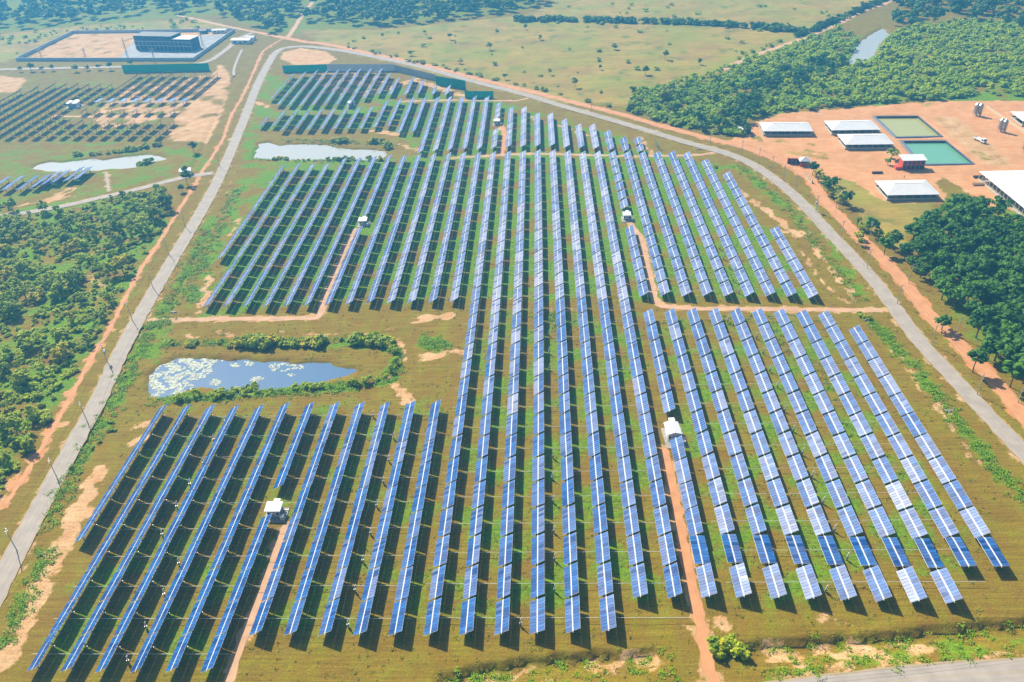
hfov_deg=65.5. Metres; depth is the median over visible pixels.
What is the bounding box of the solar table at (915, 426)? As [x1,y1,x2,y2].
[902,412,926,437]
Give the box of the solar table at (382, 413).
[376,401,389,423]
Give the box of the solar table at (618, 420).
[612,412,625,436]
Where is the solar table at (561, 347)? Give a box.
[557,340,566,358]
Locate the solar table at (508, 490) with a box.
[502,480,514,508]
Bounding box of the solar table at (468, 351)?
[463,342,473,360]
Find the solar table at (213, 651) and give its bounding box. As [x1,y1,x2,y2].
[200,632,226,672]
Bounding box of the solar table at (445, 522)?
[438,507,452,536]
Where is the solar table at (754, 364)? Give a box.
[748,354,764,374]
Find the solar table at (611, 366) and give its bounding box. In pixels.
[605,358,617,377]
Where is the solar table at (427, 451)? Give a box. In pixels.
[420,439,433,464]
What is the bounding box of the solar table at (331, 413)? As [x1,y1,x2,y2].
[324,401,339,423]
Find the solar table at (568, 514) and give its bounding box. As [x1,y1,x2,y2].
[562,504,575,534]
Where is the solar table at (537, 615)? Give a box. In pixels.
[530,597,544,634]
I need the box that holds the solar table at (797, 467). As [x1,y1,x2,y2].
[787,454,807,482]
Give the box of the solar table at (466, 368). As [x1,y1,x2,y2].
[460,359,471,378]
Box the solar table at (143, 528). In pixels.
[133,512,155,542]
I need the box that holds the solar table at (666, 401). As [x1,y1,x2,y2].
[660,391,674,414]
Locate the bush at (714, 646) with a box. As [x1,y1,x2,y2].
[706,635,722,654]
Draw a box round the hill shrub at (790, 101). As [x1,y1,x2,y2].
[786,99,794,105]
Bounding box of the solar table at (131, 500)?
[119,487,142,516]
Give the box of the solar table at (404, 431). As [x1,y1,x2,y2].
[397,420,411,442]
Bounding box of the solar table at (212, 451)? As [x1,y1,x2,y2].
[201,443,219,469]
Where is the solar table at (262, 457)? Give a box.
[255,441,272,467]
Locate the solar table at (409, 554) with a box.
[401,537,417,568]
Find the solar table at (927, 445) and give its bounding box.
[915,433,940,460]
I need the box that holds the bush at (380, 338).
[377,336,392,342]
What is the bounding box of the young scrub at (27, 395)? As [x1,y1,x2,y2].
[0,186,171,488]
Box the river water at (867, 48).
[849,29,889,63]
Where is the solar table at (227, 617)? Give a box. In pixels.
[215,599,238,636]
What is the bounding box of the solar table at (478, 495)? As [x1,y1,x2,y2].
[472,480,485,508]
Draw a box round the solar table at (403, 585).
[395,566,412,600]
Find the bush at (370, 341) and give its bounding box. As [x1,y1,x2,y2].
[368,338,376,343]
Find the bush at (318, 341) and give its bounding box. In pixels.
[313,336,325,347]
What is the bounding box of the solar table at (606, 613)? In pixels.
[599,594,615,631]
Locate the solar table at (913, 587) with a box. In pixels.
[896,566,926,602]
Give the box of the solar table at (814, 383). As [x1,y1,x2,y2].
[804,372,823,394]
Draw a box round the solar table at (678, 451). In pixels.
[670,435,685,460]
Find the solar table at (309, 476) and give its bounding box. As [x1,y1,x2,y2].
[301,462,318,490]
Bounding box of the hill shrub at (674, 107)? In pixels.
[669,102,681,114]
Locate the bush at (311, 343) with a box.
[307,340,315,346]
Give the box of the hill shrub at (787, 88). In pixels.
[782,86,790,93]
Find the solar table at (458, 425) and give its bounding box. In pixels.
[452,414,464,437]
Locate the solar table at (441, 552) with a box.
[433,535,449,566]
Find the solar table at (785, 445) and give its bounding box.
[778,431,798,457]
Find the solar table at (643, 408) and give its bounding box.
[635,393,648,414]
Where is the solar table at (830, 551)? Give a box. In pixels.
[817,536,842,567]
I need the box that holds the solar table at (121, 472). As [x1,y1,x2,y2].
[107,464,129,491]
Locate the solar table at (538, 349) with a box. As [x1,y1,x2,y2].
[534,341,542,359]
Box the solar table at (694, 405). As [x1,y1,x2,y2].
[686,390,701,412]
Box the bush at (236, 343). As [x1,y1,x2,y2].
[233,338,241,346]
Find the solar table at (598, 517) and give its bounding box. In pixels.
[592,504,606,534]
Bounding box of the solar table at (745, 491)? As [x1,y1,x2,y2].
[737,478,757,507]
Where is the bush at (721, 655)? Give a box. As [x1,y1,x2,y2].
[708,636,726,659]
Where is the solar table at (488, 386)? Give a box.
[483,376,493,395]
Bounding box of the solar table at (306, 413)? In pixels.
[298,402,313,424]
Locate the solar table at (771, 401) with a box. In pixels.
[762,390,780,413]
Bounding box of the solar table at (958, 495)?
[943,480,972,510]
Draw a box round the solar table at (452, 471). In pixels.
[446,457,458,483]
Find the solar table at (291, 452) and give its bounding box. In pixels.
[282,441,299,467]
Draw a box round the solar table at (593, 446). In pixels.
[587,432,599,456]
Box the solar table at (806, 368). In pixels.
[796,355,814,375]
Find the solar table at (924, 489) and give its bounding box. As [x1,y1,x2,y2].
[914,480,941,510]
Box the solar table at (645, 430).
[638,412,652,435]
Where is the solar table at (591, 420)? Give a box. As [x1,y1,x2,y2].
[586,411,597,434]
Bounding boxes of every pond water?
[33,155,165,171]
[148,358,356,397]
[253,143,386,160]
[878,117,937,137]
[905,142,969,163]
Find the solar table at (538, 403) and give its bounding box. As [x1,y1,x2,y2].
[533,392,543,414]
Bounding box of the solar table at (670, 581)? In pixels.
[663,562,681,598]
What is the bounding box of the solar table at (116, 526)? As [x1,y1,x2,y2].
[104,512,127,542]
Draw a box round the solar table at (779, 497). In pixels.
[767,478,787,507]
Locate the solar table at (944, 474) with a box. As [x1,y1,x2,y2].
[929,456,955,484]
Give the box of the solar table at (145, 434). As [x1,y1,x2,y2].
[136,423,154,447]
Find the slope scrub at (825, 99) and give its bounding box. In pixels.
[625,14,1023,135]
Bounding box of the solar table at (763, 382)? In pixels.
[755,371,772,393]
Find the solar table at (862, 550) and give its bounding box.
[849,536,876,568]
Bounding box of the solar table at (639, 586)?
[630,563,647,598]
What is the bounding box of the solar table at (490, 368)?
[485,358,494,377]
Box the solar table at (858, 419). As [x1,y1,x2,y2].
[850,412,871,436]
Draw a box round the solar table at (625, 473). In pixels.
[617,456,631,481]
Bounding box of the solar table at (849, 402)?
[839,392,860,416]
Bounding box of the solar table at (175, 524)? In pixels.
[162,513,184,543]
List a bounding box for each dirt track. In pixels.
[3,39,281,504]
[55,115,177,116]
[104,172,109,191]
[148,229,356,321]
[176,15,285,38]
[222,525,287,681]
[258,32,1023,427]
[285,2,313,37]
[403,98,527,101]
[452,152,714,157]
[499,125,506,153]
[627,222,882,312]
[658,448,720,681]
[722,0,892,71]
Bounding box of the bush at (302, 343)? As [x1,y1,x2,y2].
[299,339,306,346]
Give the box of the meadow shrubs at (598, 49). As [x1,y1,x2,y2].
[347,2,830,92]
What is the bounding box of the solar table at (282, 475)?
[273,462,291,490]
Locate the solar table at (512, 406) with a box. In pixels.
[507,393,517,414]
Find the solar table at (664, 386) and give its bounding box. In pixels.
[657,372,670,393]
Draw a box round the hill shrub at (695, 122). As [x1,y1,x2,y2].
[691,120,699,126]
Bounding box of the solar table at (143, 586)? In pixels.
[131,568,156,602]
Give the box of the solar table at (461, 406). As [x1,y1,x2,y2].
[455,394,466,416]
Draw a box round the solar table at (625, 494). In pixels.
[620,479,635,507]
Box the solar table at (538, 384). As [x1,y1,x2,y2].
[534,374,542,394]
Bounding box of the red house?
[893,154,926,169]
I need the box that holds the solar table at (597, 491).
[591,478,604,506]
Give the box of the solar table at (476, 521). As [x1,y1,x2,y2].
[469,506,482,536]
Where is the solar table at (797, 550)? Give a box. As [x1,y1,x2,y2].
[785,535,809,566]
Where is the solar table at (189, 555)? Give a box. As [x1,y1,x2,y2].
[178,539,200,571]
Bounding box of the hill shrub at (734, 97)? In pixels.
[729,94,736,101]
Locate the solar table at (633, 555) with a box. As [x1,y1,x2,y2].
[626,533,642,565]
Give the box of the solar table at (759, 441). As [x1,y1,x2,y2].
[751,430,769,456]
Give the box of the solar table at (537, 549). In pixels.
[531,533,543,565]
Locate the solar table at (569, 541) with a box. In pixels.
[563,532,576,564]
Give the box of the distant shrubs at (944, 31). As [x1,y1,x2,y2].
[680,16,1023,95]
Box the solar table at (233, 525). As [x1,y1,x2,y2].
[222,511,243,541]
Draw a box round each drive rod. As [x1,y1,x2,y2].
[54,618,410,618]
[73,585,416,586]
[115,555,420,556]
[124,501,429,503]
[150,455,385,457]
[159,477,433,479]
[176,434,390,436]
[206,527,425,528]
[233,414,422,416]
[251,297,429,300]
[282,284,452,287]
[283,261,445,264]
[290,240,441,243]
[293,272,454,275]
[299,250,457,253]
[430,551,677,552]
[451,522,654,523]
[452,405,635,407]
[463,425,654,427]
[468,386,632,388]
[477,583,597,583]
[483,321,619,323]
[486,495,666,496]
[500,447,634,448]
[515,470,662,471]
[545,617,689,617]
[678,382,852,384]
[683,401,866,403]
[690,364,845,366]
[693,444,825,445]
[718,549,950,550]
[732,467,874,468]
[755,492,917,493]
[899,581,985,581]
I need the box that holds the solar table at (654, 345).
[649,339,662,357]
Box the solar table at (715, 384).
[706,371,721,392]
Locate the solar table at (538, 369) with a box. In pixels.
[533,357,543,376]
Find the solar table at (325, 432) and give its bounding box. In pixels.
[317,421,332,445]
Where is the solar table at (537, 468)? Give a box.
[532,455,543,481]
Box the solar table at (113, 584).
[99,568,126,601]
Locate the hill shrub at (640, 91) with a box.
[636,88,642,94]
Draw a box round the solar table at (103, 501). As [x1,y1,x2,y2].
[92,487,115,516]
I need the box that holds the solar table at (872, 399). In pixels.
[865,392,886,416]
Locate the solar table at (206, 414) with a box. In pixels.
[197,404,214,427]
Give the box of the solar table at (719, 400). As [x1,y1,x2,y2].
[711,390,727,412]
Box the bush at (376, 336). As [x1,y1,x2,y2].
[372,334,385,338]
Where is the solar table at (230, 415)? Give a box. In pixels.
[222,405,238,428]
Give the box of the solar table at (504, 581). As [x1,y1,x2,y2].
[497,564,511,598]
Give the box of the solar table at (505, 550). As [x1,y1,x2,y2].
[498,534,512,566]
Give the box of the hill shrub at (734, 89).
[731,86,740,92]
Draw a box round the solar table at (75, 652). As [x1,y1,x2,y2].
[61,632,90,671]
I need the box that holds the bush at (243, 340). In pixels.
[240,335,247,345]
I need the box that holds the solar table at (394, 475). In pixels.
[387,461,402,488]
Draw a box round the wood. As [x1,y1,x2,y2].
[0,0,1023,27]
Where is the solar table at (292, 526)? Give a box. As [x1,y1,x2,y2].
[283,511,302,540]
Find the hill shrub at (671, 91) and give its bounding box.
[668,89,676,95]
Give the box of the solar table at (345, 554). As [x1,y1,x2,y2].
[336,538,354,569]
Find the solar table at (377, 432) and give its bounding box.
[370,421,384,443]
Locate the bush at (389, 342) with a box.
[383,335,395,347]
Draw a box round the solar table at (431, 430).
[424,418,437,442]
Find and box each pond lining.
[873,116,942,137]
[900,140,974,165]
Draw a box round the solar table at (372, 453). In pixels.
[364,440,379,466]
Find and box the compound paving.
[120,34,224,57]
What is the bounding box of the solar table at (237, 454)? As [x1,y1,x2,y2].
[227,444,245,469]
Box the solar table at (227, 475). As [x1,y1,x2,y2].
[216,465,235,492]
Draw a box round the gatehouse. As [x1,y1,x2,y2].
[179,167,191,173]
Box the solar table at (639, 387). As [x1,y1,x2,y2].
[632,375,645,395]
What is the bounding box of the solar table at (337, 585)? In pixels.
[328,567,346,601]
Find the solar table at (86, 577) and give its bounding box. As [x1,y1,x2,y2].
[68,567,95,601]
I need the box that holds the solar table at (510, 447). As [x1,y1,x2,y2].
[505,433,516,458]
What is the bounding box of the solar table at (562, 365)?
[557,356,567,375]
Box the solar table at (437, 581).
[429,565,445,599]
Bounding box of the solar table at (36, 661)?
[27,631,56,671]
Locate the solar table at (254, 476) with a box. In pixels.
[245,463,263,490]
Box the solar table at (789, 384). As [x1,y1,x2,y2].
[780,372,797,393]
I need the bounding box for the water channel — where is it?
[232,49,242,75]
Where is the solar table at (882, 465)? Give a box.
[872,456,897,484]
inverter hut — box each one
[65,100,83,108]
[264,499,289,522]
[347,100,356,106]
[357,216,370,227]
[493,118,501,125]
[621,210,633,221]
[661,417,687,448]
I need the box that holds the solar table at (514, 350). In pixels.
[510,342,519,360]
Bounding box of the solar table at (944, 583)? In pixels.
[930,568,962,603]
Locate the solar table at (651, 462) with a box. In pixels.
[645,455,660,481]
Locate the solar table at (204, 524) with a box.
[192,512,213,543]
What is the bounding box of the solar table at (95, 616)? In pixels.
[81,598,109,634]
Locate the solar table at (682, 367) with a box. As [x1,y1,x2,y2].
[677,354,690,373]
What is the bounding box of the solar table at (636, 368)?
[629,357,641,377]
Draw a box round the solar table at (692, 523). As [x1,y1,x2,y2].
[684,506,702,535]
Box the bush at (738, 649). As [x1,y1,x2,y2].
[728,642,746,657]
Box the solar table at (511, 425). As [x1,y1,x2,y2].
[506,413,516,437]
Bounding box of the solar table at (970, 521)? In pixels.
[959,506,990,538]
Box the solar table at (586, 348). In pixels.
[580,340,590,358]
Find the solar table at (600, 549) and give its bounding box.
[594,531,609,563]
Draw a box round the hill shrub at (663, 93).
[659,90,669,104]
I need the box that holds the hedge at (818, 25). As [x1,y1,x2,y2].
[793,0,887,36]
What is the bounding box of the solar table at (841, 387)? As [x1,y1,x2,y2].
[830,373,849,395]
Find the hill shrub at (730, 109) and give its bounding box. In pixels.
[723,105,733,117]
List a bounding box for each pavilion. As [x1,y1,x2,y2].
[759,122,812,135]
[824,120,880,134]
[836,134,893,149]
[874,180,939,200]
[978,170,1023,215]
[1009,111,1023,126]
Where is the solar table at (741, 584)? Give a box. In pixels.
[729,563,751,598]
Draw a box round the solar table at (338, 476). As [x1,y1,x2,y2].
[330,462,346,488]
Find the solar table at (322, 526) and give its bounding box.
[313,511,331,541]
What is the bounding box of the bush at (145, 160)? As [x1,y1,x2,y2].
[142,157,152,164]
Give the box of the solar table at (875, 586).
[863,565,891,601]
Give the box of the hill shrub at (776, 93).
[770,89,779,95]
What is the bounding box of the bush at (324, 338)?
[318,333,328,342]
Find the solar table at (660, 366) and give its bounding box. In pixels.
[653,355,666,374]
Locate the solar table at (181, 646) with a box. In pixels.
[165,632,191,671]
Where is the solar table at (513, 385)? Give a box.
[508,375,518,395]
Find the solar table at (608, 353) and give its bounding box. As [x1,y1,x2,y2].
[603,342,614,360]
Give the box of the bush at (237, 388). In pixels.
[233,386,241,393]
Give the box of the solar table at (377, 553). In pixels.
[368,537,386,569]
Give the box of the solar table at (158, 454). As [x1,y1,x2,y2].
[148,443,167,468]
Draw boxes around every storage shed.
[199,29,207,33]
[211,29,227,33]
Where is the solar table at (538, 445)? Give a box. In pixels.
[532,433,543,457]
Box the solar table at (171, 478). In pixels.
[161,464,182,492]
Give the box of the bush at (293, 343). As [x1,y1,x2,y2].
[290,338,299,346]
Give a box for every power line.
[7,227,171,527]
[751,145,982,370]
[821,653,1022,681]
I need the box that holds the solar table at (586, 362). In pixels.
[581,357,592,376]
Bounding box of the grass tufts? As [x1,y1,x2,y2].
[40,269,1002,681]
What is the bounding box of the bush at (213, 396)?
[210,392,217,399]
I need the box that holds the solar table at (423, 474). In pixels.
[416,461,430,487]
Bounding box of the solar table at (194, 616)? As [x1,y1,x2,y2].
[182,598,205,634]
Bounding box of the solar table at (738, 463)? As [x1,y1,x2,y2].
[730,453,748,480]
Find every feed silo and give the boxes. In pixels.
[972,103,979,115]
[978,103,983,116]
[997,118,1004,131]
[1002,119,1008,132]
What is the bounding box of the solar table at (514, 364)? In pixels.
[509,358,518,377]
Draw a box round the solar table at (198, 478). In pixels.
[188,465,208,492]
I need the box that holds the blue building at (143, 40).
[133,31,200,50]
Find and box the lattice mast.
[121,38,129,60]
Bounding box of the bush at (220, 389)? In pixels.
[216,387,224,392]
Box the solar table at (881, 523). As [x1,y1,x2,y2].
[868,506,894,537]
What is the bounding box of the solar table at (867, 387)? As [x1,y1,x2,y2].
[854,373,875,396]
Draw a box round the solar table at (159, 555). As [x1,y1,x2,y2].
[147,539,170,572]
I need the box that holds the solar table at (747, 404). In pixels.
[736,390,753,412]
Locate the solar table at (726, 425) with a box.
[717,409,734,433]
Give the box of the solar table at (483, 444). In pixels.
[477,434,489,458]
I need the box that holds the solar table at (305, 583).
[295,566,315,601]
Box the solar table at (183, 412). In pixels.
[173,404,190,427]
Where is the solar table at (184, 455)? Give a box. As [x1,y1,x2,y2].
[174,443,193,469]
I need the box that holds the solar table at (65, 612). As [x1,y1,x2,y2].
[48,598,77,634]
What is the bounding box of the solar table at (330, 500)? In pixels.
[322,485,339,513]
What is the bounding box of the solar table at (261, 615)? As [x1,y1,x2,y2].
[249,598,272,635]
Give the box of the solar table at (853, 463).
[844,455,867,483]
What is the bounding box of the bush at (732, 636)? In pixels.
[727,632,744,644]
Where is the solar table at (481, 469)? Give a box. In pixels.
[474,456,487,482]
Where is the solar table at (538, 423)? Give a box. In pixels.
[533,412,543,434]
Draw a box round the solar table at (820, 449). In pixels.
[806,431,826,458]
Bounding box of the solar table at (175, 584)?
[163,568,187,602]
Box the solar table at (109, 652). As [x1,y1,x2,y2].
[95,633,123,672]
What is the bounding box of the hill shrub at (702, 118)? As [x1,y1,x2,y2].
[697,117,706,121]
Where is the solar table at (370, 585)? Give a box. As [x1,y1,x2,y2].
[361,566,379,600]
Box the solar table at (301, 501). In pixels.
[293,485,310,514]
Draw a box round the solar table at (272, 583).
[261,567,283,600]
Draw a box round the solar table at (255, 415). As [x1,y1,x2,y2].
[247,404,263,428]
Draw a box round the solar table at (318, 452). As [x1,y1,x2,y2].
[310,441,325,467]
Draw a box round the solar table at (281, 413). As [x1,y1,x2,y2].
[273,402,289,425]
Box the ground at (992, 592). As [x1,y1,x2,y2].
[0,0,1023,681]
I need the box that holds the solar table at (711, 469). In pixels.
[702,453,719,480]
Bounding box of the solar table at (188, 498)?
[175,488,196,517]
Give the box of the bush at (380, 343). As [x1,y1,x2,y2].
[374,338,385,346]
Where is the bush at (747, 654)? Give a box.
[731,642,751,660]
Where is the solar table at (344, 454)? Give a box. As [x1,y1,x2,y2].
[337,441,352,465]
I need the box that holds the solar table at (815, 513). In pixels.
[806,505,830,535]
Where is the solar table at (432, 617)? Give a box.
[424,598,440,635]
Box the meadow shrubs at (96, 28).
[0,17,199,52]
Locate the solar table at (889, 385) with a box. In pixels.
[879,374,900,396]
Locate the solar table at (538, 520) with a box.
[532,505,543,535]
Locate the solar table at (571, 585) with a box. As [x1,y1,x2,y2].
[564,562,578,597]
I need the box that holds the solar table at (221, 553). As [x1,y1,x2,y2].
[210,538,231,570]
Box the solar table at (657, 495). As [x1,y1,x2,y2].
[649,479,665,507]
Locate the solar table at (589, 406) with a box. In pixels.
[584,392,595,413]
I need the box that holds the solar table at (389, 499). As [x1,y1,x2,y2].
[381,485,396,513]
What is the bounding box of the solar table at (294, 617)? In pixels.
[284,598,305,635]
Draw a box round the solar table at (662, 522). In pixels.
[653,505,670,535]
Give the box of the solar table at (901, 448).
[888,433,912,459]
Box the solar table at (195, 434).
[186,423,204,447]
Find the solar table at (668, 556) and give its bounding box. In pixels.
[658,532,675,565]
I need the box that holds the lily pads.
[149,358,303,396]
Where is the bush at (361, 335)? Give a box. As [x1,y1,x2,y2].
[357,332,371,343]
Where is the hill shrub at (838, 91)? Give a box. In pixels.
[833,87,840,95]
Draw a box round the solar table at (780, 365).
[772,354,789,375]
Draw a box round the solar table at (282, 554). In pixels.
[272,537,293,569]
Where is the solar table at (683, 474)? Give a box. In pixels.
[674,457,691,483]
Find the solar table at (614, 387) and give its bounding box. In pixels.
[607,375,619,395]
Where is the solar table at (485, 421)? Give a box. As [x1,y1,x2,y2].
[479,413,490,436]
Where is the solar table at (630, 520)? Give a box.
[623,505,638,535]
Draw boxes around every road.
[0,32,252,69]
[0,46,1023,606]
[0,172,211,216]
[765,657,1023,681]
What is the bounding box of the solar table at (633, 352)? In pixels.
[627,341,638,360]
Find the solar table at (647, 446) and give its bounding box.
[642,433,656,457]
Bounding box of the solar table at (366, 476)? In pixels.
[358,462,373,489]
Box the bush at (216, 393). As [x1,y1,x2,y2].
[213,389,221,397]
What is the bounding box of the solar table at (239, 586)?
[228,568,250,602]
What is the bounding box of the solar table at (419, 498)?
[411,484,426,512]
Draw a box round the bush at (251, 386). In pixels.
[245,381,257,391]
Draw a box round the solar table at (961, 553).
[945,537,976,568]
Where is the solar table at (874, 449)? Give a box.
[860,433,883,460]
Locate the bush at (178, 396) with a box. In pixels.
[173,394,182,399]
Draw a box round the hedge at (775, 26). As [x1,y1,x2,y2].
[512,14,805,31]
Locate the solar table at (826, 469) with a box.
[815,454,837,482]
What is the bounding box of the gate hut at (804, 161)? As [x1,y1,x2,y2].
[799,157,810,166]
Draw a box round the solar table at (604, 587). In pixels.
[597,562,612,596]
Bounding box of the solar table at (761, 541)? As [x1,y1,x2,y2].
[753,535,776,566]
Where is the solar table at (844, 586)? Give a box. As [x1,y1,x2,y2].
[829,565,856,600]
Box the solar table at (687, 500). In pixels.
[679,481,696,509]
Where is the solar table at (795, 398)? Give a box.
[788,391,806,413]
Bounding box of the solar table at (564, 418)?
[559,411,570,434]
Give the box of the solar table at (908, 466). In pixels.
[901,456,926,483]
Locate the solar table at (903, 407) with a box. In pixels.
[890,392,912,416]
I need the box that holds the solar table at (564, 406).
[559,392,569,414]
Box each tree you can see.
[0,227,8,239]
[0,243,6,251]
[0,265,12,277]
[0,281,9,290]
[0,296,6,309]
[0,309,9,319]
[0,346,10,352]
[0,353,9,361]
[0,362,10,375]
[0,399,12,408]
[0,412,20,427]
[0,421,8,432]
[0,451,11,462]
[0,462,10,471]
[1,215,14,226]
[1,299,16,312]
[3,196,16,209]
[3,302,18,313]
[4,244,11,251]
[4,291,14,300]
[6,287,16,294]
[7,294,20,302]
[8,277,22,289]
[8,369,30,385]
[8,435,18,445]
[9,218,31,227]
[10,222,23,233]
[10,230,17,237]
[11,361,20,367]
[13,420,31,433]
[14,260,29,274]
[15,285,30,297]
[15,432,31,443]
[16,327,42,345]
[20,225,31,231]
[20,436,33,447]
[21,404,37,420]
[22,233,31,239]
[26,265,36,274]
[26,292,42,300]
[26,414,36,424]
[27,238,42,250]
[29,361,43,372]
[36,199,47,209]
[36,273,52,287]
[36,286,45,297]
[42,342,58,354]
[45,274,66,287]
[46,291,55,300]
[49,340,72,359]
[50,280,67,296]
[50,358,58,364]
[51,205,67,220]
[51,329,71,342]
[55,229,66,240]
[57,214,75,228]
[57,241,70,253]
[59,232,70,241]
[61,269,78,289]
[63,310,77,322]
[67,237,80,249]
[71,269,81,282]
[73,292,85,302]
[76,224,85,231]
[76,264,82,271]
[77,239,87,246]
[78,253,94,262]
[78,333,93,344]
[79,271,86,279]
[82,231,90,239]
[84,212,94,219]
[88,224,98,233]
[88,327,94,334]
[90,229,96,237]
[90,258,99,265]
[93,264,104,270]
[98,310,107,319]
[100,277,111,285]
[101,208,111,215]
[101,225,114,234]
[101,242,111,249]
[102,237,112,244]
[102,292,113,300]
[103,262,118,275]
[106,249,115,258]
[110,220,121,228]
[110,235,123,247]
[111,254,129,271]
[116,221,124,234]
[117,190,125,198]
[120,252,132,258]
[124,217,132,224]
[126,224,134,237]
[132,221,147,232]
[142,200,150,210]
[144,197,157,203]
[145,204,161,218]
[146,205,157,218]
[151,188,167,204]
[157,193,172,209]
[180,170,191,184]
[187,141,196,150]
[692,110,704,117]
[708,117,720,128]
[721,118,731,126]
[730,107,740,118]
[731,115,746,125]
[734,97,744,103]
[736,92,744,98]
[738,119,747,125]
[741,81,751,91]
[741,110,751,120]
[742,124,751,131]
[743,94,752,101]
[744,102,756,111]
[745,73,758,79]
[750,79,760,87]
[753,100,762,111]
[757,69,764,76]
[763,76,772,86]
[770,70,780,76]
[775,75,784,82]
[779,64,791,72]
[792,74,802,79]
[792,79,800,88]
[793,68,806,75]
[799,75,810,80]
[803,65,814,73]
[804,55,814,62]
[807,161,819,174]
[814,168,824,179]
[815,56,824,66]
[819,51,830,56]
[820,175,830,180]
[820,178,838,193]
[826,61,834,73]
[829,187,840,197]
[834,193,847,202]
[838,55,846,65]
[839,190,855,204]
[854,230,863,238]
[857,238,865,243]
[858,220,871,230]
[866,217,880,231]
[873,228,884,238]
[878,237,895,254]
[885,157,892,164]
[886,148,900,158]
[888,229,903,248]
[899,243,914,258]
[904,224,927,237]
[905,256,920,268]
[906,240,919,254]
[910,217,927,228]
[912,262,932,277]
[914,235,933,256]
[919,209,937,219]
[919,251,938,270]
[921,231,943,247]
[923,213,947,227]
[924,225,935,232]
[927,222,940,228]
[928,227,947,238]
[930,265,947,279]
[931,249,955,265]
[933,278,957,299]
[934,245,950,253]
[934,314,952,329]
[937,202,954,211]
[938,273,955,292]
[939,236,950,245]
[942,211,962,234]
[943,235,975,253]
[944,220,960,238]
[944,286,965,305]
[945,193,959,207]
[947,266,965,283]
[949,205,964,216]
[949,254,968,266]
[950,193,974,203]
[950,226,977,252]
[954,196,972,205]
[957,201,982,216]
[958,259,990,274]
[959,214,981,227]
[959,251,972,257]
[959,279,977,303]
[960,280,990,310]
[962,234,988,245]
[962,270,987,281]
[962,299,981,313]
[965,227,992,244]
[966,305,996,337]
[966,347,988,371]
[968,256,982,262]
[971,245,980,253]
[972,195,992,206]
[973,217,997,228]
[973,244,993,258]
[977,223,999,247]
[977,279,1003,301]
[979,205,987,213]
[980,322,1007,337]
[981,254,997,274]
[981,332,1020,360]
[982,286,1004,304]
[983,206,1005,214]
[983,341,998,357]
[988,215,1003,223]
[988,239,1005,258]
[988,277,1005,292]
[990,195,1012,215]
[990,268,1013,281]
[990,294,1010,302]
[991,302,1015,315]
[992,222,1008,236]
[992,251,1013,261]
[993,261,1005,277]
[994,309,1022,328]
[994,319,1021,348]
[998,236,1020,247]
[998,245,1014,259]
[1000,299,1023,318]
[1001,224,1014,234]
[1001,277,1023,292]
[1002,218,1014,223]
[1002,352,1020,370]
[1002,360,1023,387]
[1004,213,1012,221]
[1004,255,1023,275]
[1004,262,1023,275]
[1006,232,1023,243]
[1007,272,1023,281]
[1008,288,1022,300]
[1009,221,1021,230]
[1010,214,1023,221]
[1011,242,1023,252]
[1011,329,1023,348]
[1012,294,1023,303]
[1013,251,1023,260]
[1014,358,1023,383]
[1015,221,1023,231]
[1015,315,1023,332]
[1018,347,1023,358]
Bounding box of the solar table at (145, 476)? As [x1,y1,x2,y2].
[134,465,155,491]
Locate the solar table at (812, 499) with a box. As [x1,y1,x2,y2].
[796,478,818,508]
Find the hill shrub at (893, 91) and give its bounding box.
[887,89,897,94]
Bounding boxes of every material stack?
[972,182,993,185]
[973,175,984,177]
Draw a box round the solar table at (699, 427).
[691,409,706,433]
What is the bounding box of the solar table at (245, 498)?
[234,486,253,515]
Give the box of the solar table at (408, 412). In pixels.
[402,400,415,422]
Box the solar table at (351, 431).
[343,420,358,444]
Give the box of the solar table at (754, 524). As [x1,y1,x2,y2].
[745,504,766,534]
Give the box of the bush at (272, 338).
[263,333,277,344]
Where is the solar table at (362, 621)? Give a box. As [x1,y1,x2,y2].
[353,598,372,635]
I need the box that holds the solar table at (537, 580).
[531,564,543,598]
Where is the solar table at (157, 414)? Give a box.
[148,404,166,427]
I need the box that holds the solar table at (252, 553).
[240,540,261,572]
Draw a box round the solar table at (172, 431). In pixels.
[160,423,179,447]
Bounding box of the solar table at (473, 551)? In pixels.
[466,534,480,566]
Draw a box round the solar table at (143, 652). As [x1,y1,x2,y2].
[130,632,157,672]
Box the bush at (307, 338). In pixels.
[304,336,315,341]
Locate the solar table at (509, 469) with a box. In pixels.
[503,456,515,482]
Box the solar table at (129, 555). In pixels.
[117,539,141,571]
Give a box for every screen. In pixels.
[121,63,209,72]
[282,64,326,72]
[326,64,394,70]
[394,64,435,80]
[435,75,465,89]
[465,91,493,97]
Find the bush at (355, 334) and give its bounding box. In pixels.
[348,332,360,339]
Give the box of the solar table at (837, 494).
[826,479,849,509]
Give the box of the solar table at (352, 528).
[344,511,361,541]
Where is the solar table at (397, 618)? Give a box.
[388,598,406,635]
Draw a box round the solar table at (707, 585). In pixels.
[696,563,716,597]
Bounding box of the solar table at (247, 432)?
[237,423,255,448]
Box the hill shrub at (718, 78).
[712,75,721,82]
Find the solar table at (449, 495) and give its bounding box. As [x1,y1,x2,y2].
[442,481,455,508]
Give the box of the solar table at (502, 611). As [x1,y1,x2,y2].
[494,597,509,634]
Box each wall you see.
[15,28,234,60]
[805,173,812,182]
[986,106,1023,131]
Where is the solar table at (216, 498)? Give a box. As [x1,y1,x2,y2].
[204,488,224,517]
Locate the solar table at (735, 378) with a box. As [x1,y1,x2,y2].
[730,371,746,392]
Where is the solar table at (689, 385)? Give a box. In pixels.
[681,371,695,392]
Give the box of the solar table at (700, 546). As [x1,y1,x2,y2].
[689,535,709,565]
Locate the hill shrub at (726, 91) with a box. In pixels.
[721,88,730,94]

